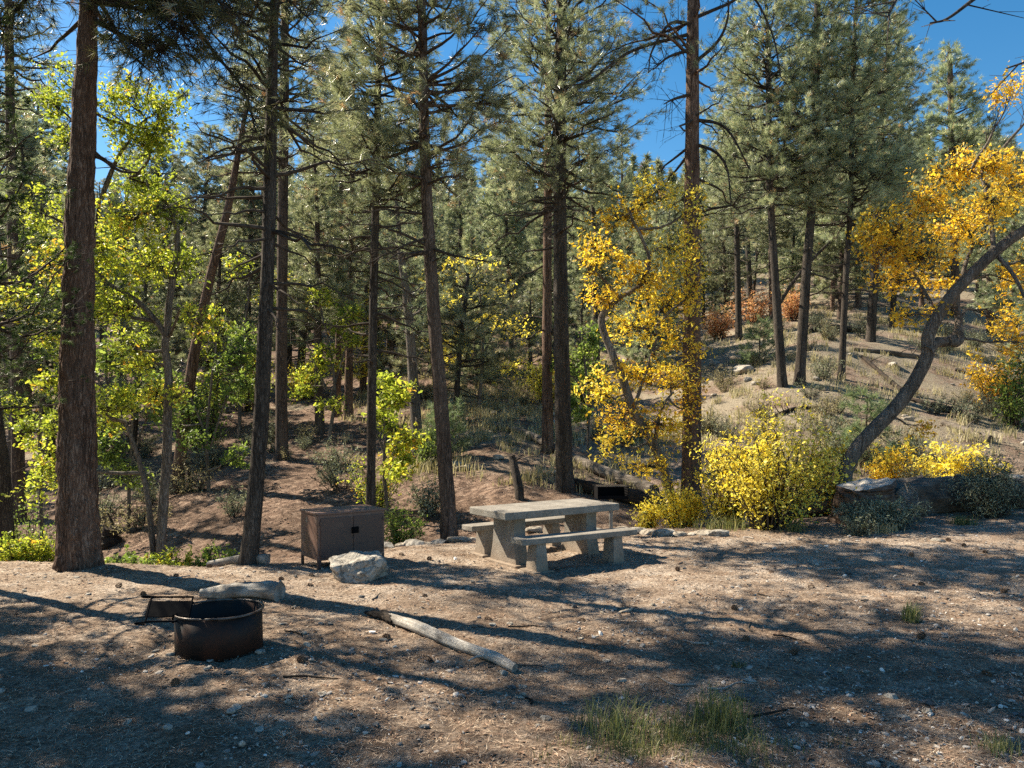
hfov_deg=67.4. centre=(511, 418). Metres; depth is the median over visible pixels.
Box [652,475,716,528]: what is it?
golden bush
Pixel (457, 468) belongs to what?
hillside rock
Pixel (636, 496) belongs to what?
fallen log
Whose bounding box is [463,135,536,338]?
pine tree
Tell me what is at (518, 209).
pine tree
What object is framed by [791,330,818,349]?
hillside shrub
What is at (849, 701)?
loose stone
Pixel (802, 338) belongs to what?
pine tree
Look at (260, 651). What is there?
stone
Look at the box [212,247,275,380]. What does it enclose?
pine tree
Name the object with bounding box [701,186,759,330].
pine tree
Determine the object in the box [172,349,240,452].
hillside bush
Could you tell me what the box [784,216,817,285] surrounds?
pine tree
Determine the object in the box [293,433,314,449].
hillside shrub
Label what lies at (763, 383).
hillside shrub
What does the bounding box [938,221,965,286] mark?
pine tree
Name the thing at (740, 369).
stone
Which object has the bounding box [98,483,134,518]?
hillside shrub
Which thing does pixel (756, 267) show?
pine tree
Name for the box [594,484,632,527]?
grill
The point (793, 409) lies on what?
fallen log
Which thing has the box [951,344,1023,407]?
hillside bush
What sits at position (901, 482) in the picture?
fallen log
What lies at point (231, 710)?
loose stone
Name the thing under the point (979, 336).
hillside shrub
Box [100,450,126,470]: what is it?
hillside shrub
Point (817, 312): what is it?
hillside shrub
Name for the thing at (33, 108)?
pine tree
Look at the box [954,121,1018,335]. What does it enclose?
pine tree
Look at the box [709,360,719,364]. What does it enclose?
hillside rock
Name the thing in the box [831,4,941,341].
pine tree
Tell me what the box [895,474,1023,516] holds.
fallen log
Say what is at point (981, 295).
pine tree
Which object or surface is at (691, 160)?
ponderosa pine
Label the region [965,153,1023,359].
pine tree
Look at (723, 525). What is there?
grass tuft
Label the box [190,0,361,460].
pine tree
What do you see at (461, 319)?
young pine
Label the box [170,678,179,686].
pine cone
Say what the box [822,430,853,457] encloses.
hillside shrub
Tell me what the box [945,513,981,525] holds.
grass tuft
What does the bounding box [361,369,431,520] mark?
sapling
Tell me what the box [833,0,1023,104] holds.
dead tree
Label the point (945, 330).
hillside shrub
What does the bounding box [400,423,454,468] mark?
green bush
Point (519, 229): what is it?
pine tree
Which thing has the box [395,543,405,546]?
edging stone
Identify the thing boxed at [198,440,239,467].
hillside shrub
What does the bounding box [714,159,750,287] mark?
pine tree
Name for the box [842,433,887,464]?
hillside shrub
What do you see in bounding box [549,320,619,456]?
sapling
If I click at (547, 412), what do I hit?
pine tree
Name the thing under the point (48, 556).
green bush
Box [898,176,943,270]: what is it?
pine tree
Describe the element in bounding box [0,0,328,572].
ponderosa pine
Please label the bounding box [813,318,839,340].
hillside shrub
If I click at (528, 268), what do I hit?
pine tree
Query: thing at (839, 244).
pine tree
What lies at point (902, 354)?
fallen log
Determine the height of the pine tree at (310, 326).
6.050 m
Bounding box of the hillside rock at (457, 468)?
[455,464,469,470]
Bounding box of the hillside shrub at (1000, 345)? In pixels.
[989,336,1010,351]
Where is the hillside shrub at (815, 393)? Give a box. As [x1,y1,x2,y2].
[793,376,829,398]
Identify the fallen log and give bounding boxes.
[491,415,658,494]
[574,478,684,513]
[769,401,819,418]
[795,474,922,517]
[808,323,864,332]
[853,343,919,358]
[861,355,901,390]
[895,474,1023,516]
[911,398,961,414]
[941,420,992,441]
[955,368,1002,381]
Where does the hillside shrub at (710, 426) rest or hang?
on the ground at (278, 533)
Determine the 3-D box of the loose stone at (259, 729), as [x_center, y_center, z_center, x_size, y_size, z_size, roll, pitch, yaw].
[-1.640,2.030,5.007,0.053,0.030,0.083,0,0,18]
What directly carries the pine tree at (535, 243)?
on the ground at (278, 533)
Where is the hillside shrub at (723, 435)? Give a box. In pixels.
[710,415,746,440]
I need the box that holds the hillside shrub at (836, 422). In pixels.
[793,406,851,437]
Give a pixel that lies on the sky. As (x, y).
(993, 38)
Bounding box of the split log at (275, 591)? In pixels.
[199,580,285,601]
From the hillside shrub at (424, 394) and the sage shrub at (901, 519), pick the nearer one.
the sage shrub at (901, 519)
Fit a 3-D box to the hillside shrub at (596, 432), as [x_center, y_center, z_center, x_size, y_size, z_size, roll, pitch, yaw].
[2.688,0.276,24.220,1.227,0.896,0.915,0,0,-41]
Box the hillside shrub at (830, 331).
[818,322,837,338]
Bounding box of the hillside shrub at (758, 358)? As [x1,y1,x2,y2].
[741,345,766,365]
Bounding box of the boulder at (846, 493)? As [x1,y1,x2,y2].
[827,477,896,524]
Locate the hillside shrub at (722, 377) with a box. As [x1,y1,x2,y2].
[706,364,739,386]
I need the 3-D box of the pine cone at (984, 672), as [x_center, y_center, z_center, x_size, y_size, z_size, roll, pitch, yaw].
[3.681,1.990,5.955,0.070,0.070,0.081,0,24,-19]
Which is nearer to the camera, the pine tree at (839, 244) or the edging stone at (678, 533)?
the edging stone at (678, 533)
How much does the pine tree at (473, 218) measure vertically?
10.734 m
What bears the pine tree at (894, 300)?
on the ground at (278, 533)
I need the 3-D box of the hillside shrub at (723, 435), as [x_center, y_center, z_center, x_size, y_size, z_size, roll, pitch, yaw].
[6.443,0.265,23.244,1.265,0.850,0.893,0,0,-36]
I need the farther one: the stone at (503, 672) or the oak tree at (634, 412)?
the oak tree at (634, 412)
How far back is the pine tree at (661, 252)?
37.03 m
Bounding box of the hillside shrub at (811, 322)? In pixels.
[808,312,822,324]
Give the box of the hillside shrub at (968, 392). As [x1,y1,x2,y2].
[950,385,979,401]
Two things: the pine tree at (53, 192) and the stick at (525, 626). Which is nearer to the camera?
the stick at (525, 626)
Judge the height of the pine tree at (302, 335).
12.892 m
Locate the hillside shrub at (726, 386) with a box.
[714,376,737,392]
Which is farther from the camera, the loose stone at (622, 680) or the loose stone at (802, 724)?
the loose stone at (622, 680)
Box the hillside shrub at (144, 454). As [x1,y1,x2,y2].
[138,444,152,457]
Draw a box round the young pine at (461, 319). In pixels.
[386,256,539,425]
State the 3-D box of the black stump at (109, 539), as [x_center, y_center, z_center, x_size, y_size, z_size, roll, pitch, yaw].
[-8.896,2.533,16.990,0.521,0.840,0.506,0,0,18]
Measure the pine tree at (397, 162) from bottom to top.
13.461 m
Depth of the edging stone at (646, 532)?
13.56 m
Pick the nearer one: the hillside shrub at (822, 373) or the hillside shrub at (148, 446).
the hillside shrub at (148, 446)
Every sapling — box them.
[0,171,61,468]
[0,276,101,539]
[22,207,177,469]
[95,332,192,533]
[155,318,257,490]
[183,247,294,437]
[287,284,368,440]
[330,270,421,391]
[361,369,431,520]
[413,246,541,410]
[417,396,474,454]
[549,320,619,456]
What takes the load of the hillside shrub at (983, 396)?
on the ground at (278, 533)
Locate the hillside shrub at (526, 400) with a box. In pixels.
[516,392,536,405]
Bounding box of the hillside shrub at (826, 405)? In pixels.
[810,393,841,418]
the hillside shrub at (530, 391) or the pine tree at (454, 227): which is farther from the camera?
the pine tree at (454, 227)
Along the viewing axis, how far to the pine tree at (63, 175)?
37.36 m
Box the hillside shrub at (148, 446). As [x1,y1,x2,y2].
[139,442,155,453]
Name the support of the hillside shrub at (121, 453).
on the ground at (278, 533)
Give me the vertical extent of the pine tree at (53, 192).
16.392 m
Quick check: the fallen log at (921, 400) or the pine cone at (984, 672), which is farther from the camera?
the fallen log at (921, 400)
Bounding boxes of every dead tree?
[763,240,831,329]
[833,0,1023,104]
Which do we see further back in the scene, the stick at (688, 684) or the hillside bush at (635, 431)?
the hillside bush at (635, 431)
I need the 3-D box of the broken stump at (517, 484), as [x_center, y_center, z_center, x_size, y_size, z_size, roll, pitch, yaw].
[0.105,1.401,17.194,0.327,1.147,0.620,0,0,-11]
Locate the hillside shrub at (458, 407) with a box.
[431,393,471,417]
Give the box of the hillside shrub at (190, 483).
[158,453,220,495]
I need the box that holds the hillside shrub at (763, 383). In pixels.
[755,376,772,388]
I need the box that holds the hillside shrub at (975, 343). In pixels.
[963,328,986,348]
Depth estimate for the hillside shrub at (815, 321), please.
35.97 m
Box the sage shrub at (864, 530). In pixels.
[839,512,876,536]
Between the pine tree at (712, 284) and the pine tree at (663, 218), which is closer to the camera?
the pine tree at (712, 284)
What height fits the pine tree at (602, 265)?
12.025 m
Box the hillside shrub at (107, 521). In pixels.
[99,508,136,539]
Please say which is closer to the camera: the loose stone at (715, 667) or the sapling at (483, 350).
the loose stone at (715, 667)
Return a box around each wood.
[44,115,1023,284]
[364,609,392,624]
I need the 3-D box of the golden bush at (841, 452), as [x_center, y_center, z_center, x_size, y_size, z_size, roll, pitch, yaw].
[6.373,0.926,15.546,1.344,2.252,1.256,0,0,0]
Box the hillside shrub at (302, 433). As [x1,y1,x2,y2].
[293,419,317,440]
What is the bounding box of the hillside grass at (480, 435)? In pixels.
[337,301,1023,497]
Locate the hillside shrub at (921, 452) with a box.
[882,426,933,461]
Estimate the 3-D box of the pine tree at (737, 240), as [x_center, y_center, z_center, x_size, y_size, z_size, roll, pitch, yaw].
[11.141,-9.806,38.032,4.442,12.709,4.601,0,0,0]
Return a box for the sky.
[0,0,1023,214]
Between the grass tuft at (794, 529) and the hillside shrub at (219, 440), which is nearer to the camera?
the grass tuft at (794, 529)
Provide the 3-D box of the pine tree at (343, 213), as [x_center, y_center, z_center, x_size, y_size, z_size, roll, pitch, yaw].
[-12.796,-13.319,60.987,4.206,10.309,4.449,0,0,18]
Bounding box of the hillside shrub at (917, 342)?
[911,337,941,353]
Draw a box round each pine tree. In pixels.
[0,0,101,524]
[0,77,68,253]
[0,85,63,461]
[0,87,66,423]
[0,123,102,460]
[0,149,60,560]
[0,333,37,414]
[38,164,66,356]
[52,119,118,390]
[94,140,164,424]
[94,178,120,357]
[95,231,185,457]
[103,122,222,368]
[109,239,181,367]
[129,0,403,565]
[129,158,180,304]
[140,292,185,408]
[144,56,301,494]
[166,121,249,333]
[167,267,191,352]
[170,204,257,425]
[189,198,224,276]
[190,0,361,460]
[198,120,294,374]
[208,281,253,356]
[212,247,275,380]
[233,80,296,336]
[250,147,346,392]
[252,209,303,334]
[256,203,313,373]
[274,117,369,434]
[280,0,463,505]
[287,65,418,417]
[288,21,423,419]
[297,263,324,342]
[298,0,553,543]
[313,203,343,307]
[323,252,364,340]
[329,188,360,266]
[330,323,361,372]
[331,131,368,211]
[334,145,391,392]
[352,163,452,458]
[353,214,428,394]
[380,148,409,240]
[382,184,409,354]
[395,187,466,372]
[416,231,448,322]
[417,176,447,269]
[423,208,457,303]
[435,140,483,307]
[444,222,503,390]
[445,249,479,362]
[452,0,669,493]
[452,177,526,319]
[457,160,482,236]
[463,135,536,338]
[465,322,499,374]
[468,0,624,453]
[471,148,538,352]
[486,153,530,251]
[504,278,554,380]
[514,147,537,282]
[516,179,586,362]
[519,226,542,307]
[520,155,599,326]
[567,133,629,368]
[567,183,623,323]
[568,277,585,342]
[569,275,612,397]
[601,187,656,355]
[604,125,647,287]
[606,272,628,342]
[611,216,681,386]
[615,202,640,286]
[624,219,681,364]
[634,282,682,355]
[650,201,670,284]
[654,197,683,257]
[654,208,683,309]
[666,244,701,319]
[678,199,721,324]
[699,0,859,387]
[700,91,778,340]
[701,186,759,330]
[705,100,765,311]
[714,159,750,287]
[718,254,743,305]
[741,0,895,385]
[741,129,803,314]
[741,221,768,294]
[763,194,820,303]
[774,0,954,379]
[778,211,801,272]
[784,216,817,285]
[792,113,893,319]
[800,175,863,298]
[812,162,852,311]
[825,175,889,307]
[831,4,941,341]
[863,155,935,327]
[868,219,891,270]
[893,139,942,306]
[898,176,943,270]
[905,38,1021,317]
[930,205,950,275]
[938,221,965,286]
[939,123,969,254]
[946,142,1007,299]
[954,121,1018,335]
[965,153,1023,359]
[971,259,1009,304]
[988,188,1023,370]
[989,130,1023,275]
[1009,134,1023,212]
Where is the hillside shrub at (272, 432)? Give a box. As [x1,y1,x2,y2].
[250,406,290,442]
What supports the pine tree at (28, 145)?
on the ground at (278, 533)
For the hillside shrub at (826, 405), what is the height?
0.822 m
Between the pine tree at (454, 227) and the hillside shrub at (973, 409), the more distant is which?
the pine tree at (454, 227)
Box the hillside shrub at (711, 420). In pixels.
[702,412,720,428]
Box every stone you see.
[21,598,31,602]
[24,705,37,711]
[122,718,131,723]
[162,724,172,729]
[165,652,174,655]
[204,665,212,670]
[226,707,235,713]
[232,703,241,710]
[255,649,265,653]
[255,725,264,732]
[283,694,293,698]
[284,699,292,704]
[317,691,326,695]
[352,727,360,731]
[372,721,378,726]
[384,542,393,548]
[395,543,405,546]
[403,539,424,545]
[418,724,429,728]
[430,539,445,543]
[446,536,471,542]
[500,670,507,674]
[506,684,515,688]
[518,684,526,688]
[525,526,542,532]
[540,715,550,720]
[616,678,627,681]
[619,608,632,612]
[631,527,645,533]
[639,529,653,534]
[651,528,673,536]
[671,531,686,536]
[694,530,710,535]
[706,529,728,536]
[712,665,719,670]
[732,364,753,373]
[735,693,754,701]
[742,677,756,682]
[800,722,807,726]
[844,700,853,703]
[883,693,897,699]
[897,714,910,718]
[920,699,934,705]
[922,708,932,713]
[931,538,945,541]
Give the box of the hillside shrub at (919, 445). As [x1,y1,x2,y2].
[874,432,921,455]
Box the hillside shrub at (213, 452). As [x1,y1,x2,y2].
[196,443,228,459]
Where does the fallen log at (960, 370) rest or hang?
on the ground at (278, 533)
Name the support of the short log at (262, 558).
on the ground at (278, 533)
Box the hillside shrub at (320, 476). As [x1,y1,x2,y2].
[317,470,339,482]
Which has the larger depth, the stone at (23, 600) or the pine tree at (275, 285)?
the pine tree at (275, 285)
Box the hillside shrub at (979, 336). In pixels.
[964,328,989,344]
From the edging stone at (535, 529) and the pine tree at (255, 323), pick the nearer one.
the edging stone at (535, 529)
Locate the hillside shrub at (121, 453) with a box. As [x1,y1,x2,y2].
[109,439,132,463]
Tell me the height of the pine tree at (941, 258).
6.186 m
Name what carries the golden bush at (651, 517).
on the ground at (278, 533)
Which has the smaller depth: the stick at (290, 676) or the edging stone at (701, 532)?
the stick at (290, 676)
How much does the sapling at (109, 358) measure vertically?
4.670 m
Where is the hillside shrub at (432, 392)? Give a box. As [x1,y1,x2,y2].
[422,382,452,399]
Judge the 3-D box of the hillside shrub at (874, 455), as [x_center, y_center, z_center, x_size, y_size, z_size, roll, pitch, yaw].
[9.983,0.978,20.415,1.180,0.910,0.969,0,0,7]
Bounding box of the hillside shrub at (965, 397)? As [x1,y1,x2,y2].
[948,392,974,409]
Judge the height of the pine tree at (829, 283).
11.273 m
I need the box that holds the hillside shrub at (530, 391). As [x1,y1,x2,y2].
[519,371,541,394]
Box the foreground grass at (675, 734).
[529,683,857,767]
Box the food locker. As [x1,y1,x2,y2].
[300,504,385,569]
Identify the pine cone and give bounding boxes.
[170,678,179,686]
[297,655,305,662]
[382,633,390,638]
[731,604,737,609]
[742,635,749,640]
[789,648,797,654]
[916,632,925,639]
[981,670,992,676]
[1000,588,1007,592]
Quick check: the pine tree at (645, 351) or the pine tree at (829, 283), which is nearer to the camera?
the pine tree at (645, 351)
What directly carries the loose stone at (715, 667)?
on the ground at (278, 533)
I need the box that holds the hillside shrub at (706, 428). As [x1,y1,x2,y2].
[701,405,730,435]
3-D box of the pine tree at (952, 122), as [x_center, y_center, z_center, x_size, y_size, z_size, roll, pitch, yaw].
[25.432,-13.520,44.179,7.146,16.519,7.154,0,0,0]
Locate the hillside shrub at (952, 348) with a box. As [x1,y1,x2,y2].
[944,346,954,350]
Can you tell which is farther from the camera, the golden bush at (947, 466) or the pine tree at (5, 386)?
the pine tree at (5, 386)
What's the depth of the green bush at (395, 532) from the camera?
13.88 m
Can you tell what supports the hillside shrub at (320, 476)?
on the ground at (278, 533)
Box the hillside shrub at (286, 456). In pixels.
[280,445,294,459]
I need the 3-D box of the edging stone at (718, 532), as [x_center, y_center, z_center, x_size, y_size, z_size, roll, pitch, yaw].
[3.469,1.945,12.992,0.383,0.139,0.253,0,0,-10]
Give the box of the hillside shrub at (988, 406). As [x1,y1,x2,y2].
[972,395,1005,415]
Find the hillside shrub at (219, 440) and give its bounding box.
[214,432,226,445]
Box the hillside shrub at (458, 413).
[433,401,468,423]
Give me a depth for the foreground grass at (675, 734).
4.78 m
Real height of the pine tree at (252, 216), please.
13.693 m
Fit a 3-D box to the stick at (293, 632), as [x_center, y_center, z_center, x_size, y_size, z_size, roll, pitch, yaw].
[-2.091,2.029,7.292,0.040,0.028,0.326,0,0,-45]
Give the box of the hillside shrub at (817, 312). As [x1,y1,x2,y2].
[809,307,825,320]
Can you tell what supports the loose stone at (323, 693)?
on the ground at (278, 533)
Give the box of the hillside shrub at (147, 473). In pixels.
[125,459,158,488]
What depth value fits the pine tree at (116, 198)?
31.88 m
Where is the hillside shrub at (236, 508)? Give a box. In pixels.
[213,484,246,517]
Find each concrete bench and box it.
[462,516,564,557]
[511,527,636,573]
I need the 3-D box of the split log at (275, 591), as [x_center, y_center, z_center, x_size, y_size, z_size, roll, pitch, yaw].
[-3.063,1.944,8.700,0.969,0.253,0.222,0,0,9]
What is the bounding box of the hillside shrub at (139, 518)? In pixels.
[117,494,172,530]
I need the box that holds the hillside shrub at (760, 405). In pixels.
[742,395,776,416]
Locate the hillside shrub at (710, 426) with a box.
[701,415,720,434]
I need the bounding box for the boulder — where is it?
[329,550,388,583]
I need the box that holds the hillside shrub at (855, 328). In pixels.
[848,314,886,337]
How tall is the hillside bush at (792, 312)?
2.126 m
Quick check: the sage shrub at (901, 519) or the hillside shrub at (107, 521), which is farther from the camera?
the hillside shrub at (107, 521)
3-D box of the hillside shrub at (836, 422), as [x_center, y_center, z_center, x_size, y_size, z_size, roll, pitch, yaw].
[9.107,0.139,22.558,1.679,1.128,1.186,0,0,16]
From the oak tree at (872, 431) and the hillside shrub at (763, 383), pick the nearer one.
the oak tree at (872, 431)
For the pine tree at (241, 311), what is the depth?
44.57 m
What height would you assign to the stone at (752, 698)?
0.030 m
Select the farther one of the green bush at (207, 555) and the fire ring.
the green bush at (207, 555)
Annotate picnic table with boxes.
[470,498,618,568]
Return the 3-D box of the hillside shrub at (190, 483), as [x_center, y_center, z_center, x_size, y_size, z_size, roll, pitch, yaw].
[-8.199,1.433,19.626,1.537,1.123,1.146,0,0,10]
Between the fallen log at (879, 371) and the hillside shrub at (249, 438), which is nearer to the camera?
the hillside shrub at (249, 438)
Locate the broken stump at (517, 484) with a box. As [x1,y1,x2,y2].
[509,455,524,500]
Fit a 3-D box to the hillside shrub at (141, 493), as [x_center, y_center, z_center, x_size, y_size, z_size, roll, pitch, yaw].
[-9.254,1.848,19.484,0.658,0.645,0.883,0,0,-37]
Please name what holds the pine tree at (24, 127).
on the ground at (278, 533)
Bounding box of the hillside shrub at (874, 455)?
[864,440,910,469]
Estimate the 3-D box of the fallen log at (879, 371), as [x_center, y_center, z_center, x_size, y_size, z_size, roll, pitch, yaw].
[13.860,-1.635,28.495,0.516,1.665,3.068,0,0,0]
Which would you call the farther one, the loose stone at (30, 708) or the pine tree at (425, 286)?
the pine tree at (425, 286)
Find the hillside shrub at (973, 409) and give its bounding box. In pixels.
[952,392,999,423]
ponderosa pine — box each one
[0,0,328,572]
[564,0,799,518]
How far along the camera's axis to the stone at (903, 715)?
5.14 m
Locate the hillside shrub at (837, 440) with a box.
[814,421,856,453]
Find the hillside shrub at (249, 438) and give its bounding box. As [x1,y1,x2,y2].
[233,431,251,447]
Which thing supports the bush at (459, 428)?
on the ground at (278, 533)
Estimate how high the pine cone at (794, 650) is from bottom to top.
0.069 m
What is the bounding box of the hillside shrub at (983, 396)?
[967,384,1002,412]
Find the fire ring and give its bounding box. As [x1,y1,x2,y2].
[134,595,264,661]
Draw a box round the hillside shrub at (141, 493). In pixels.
[134,482,158,503]
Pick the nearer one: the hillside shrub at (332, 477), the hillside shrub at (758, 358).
the hillside shrub at (332, 477)
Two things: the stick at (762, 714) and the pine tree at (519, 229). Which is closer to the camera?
the stick at (762, 714)
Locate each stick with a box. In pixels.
[283,675,337,678]
[284,629,301,634]
[488,664,541,667]
[508,625,544,627]
[518,691,533,704]
[657,675,695,685]
[682,639,704,643]
[707,681,753,689]
[743,707,794,717]
[773,634,809,643]
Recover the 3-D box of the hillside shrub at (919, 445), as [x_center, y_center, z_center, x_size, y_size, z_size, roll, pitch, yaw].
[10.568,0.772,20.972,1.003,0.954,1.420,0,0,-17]
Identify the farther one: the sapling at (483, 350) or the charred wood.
the sapling at (483, 350)
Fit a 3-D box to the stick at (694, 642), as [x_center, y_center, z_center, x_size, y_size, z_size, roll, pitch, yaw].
[1.627,2.014,6.901,0.205,0.021,0.060,0,0,25]
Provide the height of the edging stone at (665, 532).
0.158 m
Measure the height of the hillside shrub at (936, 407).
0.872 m
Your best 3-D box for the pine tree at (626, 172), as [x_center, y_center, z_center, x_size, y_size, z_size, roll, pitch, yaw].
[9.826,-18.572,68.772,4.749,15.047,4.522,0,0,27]
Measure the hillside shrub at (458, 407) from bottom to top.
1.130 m
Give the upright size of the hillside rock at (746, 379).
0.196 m
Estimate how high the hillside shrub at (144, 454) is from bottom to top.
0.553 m
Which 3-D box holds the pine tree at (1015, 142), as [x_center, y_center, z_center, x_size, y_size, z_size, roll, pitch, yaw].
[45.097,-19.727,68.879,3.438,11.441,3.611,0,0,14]
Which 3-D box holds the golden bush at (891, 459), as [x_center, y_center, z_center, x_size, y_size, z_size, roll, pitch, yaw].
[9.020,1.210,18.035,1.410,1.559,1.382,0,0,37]
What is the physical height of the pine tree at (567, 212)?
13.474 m
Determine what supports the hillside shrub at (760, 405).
on the ground at (278, 533)
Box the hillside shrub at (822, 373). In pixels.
[806,352,844,379]
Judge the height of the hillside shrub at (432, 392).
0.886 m
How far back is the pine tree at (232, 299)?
28.61 m
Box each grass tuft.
[571,682,672,755]
[654,679,772,741]
[679,514,758,531]
[729,660,745,668]
[779,519,809,532]
[870,520,905,533]
[896,599,926,623]
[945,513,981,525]
[969,728,1023,761]
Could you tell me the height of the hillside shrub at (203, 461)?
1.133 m
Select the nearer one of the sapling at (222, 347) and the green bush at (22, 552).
the green bush at (22, 552)
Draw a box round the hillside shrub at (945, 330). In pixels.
[937,322,953,336]
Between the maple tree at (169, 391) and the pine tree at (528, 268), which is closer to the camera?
the maple tree at (169, 391)
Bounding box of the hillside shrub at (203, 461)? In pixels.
[187,438,233,471]
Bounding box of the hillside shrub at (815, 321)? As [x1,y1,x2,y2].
[809,310,835,332]
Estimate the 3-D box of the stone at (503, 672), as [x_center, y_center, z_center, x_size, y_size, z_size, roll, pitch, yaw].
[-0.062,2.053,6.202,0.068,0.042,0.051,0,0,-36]
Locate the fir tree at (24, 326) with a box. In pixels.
[0,0,109,413]
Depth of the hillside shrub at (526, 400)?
29.71 m
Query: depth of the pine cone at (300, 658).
6.36 m
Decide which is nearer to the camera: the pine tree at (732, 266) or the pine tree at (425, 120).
the pine tree at (425, 120)
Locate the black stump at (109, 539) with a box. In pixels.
[101,513,122,548]
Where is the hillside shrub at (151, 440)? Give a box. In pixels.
[114,423,162,452]
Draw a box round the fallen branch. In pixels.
[389,613,517,672]
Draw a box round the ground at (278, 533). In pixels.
[0,207,1023,767]
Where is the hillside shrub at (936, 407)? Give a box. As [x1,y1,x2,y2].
[919,391,954,414]
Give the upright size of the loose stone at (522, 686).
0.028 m
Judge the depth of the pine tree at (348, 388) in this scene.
27.86 m
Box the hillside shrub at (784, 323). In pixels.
[772,316,789,328]
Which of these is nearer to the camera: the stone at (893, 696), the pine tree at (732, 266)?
the stone at (893, 696)
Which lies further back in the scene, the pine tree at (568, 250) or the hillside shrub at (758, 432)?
the pine tree at (568, 250)
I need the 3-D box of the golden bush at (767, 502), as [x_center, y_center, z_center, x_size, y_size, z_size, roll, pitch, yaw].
[4.640,0.690,13.781,3.257,2.882,2.062,0,0,0]
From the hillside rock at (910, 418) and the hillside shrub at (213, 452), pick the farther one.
the hillside rock at (910, 418)
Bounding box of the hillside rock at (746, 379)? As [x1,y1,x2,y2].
[744,377,751,381]
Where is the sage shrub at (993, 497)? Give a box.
[940,443,1023,518]
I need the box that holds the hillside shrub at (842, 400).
[817,389,854,412]
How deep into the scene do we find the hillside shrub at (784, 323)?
38.03 m
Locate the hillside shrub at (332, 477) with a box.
[310,452,365,490]
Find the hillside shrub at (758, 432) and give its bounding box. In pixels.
[747,425,763,439]
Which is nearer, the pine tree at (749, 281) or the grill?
the grill
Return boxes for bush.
[0,531,54,561]
[13,485,55,561]
[27,531,54,561]
[32,395,125,457]
[104,544,156,563]
[141,544,205,566]
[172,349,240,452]
[189,538,239,566]
[222,344,288,411]
[272,349,332,399]
[307,435,366,471]
[336,449,408,511]
[384,499,428,546]
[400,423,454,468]
[402,474,439,518]
[519,350,571,401]
[570,342,613,403]
[605,408,656,443]
[626,489,663,528]
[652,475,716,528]
[680,378,864,529]
[683,426,777,525]
[701,301,734,339]
[720,282,785,324]
[781,284,810,321]
[797,410,858,515]
[857,437,929,478]
[892,449,942,477]
[898,437,1015,477]
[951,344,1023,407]
[985,343,1023,428]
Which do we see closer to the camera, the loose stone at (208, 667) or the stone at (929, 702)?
the stone at (929, 702)
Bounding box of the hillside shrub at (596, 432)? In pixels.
[578,413,611,439]
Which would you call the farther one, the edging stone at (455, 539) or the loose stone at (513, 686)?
the edging stone at (455, 539)
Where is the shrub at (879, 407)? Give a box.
[823,384,916,467]
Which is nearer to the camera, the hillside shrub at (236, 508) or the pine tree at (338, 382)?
the hillside shrub at (236, 508)
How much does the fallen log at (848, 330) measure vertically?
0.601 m
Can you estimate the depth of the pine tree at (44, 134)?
46.40 m
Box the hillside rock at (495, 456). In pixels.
[492,454,504,458]
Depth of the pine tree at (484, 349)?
36.75 m
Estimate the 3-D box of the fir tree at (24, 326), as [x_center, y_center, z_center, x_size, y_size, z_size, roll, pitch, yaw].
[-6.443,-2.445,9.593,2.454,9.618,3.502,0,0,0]
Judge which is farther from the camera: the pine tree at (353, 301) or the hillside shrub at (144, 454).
the pine tree at (353, 301)
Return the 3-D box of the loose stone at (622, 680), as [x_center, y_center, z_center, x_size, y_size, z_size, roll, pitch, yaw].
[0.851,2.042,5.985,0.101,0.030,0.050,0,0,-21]
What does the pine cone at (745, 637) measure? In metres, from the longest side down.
0.081 x 0.070 x 0.070 m
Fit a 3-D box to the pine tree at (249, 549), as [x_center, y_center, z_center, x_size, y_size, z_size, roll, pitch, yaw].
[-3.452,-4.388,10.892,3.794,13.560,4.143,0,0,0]
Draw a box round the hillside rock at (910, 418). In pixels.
[902,416,915,420]
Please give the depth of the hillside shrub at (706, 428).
23.75 m
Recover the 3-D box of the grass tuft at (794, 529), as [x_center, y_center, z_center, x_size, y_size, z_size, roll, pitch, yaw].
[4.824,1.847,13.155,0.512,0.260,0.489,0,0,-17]
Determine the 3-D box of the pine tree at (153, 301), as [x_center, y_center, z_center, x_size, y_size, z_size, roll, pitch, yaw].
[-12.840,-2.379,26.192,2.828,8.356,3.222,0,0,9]
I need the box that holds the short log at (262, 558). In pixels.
[206,554,270,566]
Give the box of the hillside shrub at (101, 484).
[97,461,123,491]
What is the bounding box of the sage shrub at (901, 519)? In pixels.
[833,494,931,530]
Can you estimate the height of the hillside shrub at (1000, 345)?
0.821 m
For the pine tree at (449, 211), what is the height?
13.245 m
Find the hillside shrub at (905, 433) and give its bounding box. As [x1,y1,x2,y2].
[877,421,933,453]
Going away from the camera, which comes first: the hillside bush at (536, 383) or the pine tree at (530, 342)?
the hillside bush at (536, 383)
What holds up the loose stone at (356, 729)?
on the ground at (278, 533)
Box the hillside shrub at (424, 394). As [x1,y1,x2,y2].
[419,380,431,399]
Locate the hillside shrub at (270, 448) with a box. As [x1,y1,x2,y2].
[267,438,274,452]
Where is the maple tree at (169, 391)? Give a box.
[0,45,227,564]
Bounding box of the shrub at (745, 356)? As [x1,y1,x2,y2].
[730,314,788,364]
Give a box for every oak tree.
[569,163,715,527]
[834,59,1023,494]
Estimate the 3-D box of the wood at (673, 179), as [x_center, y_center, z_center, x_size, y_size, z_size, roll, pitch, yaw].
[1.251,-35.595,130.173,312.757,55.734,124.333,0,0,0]
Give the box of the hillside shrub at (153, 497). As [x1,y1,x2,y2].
[135,471,179,504]
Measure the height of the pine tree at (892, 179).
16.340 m

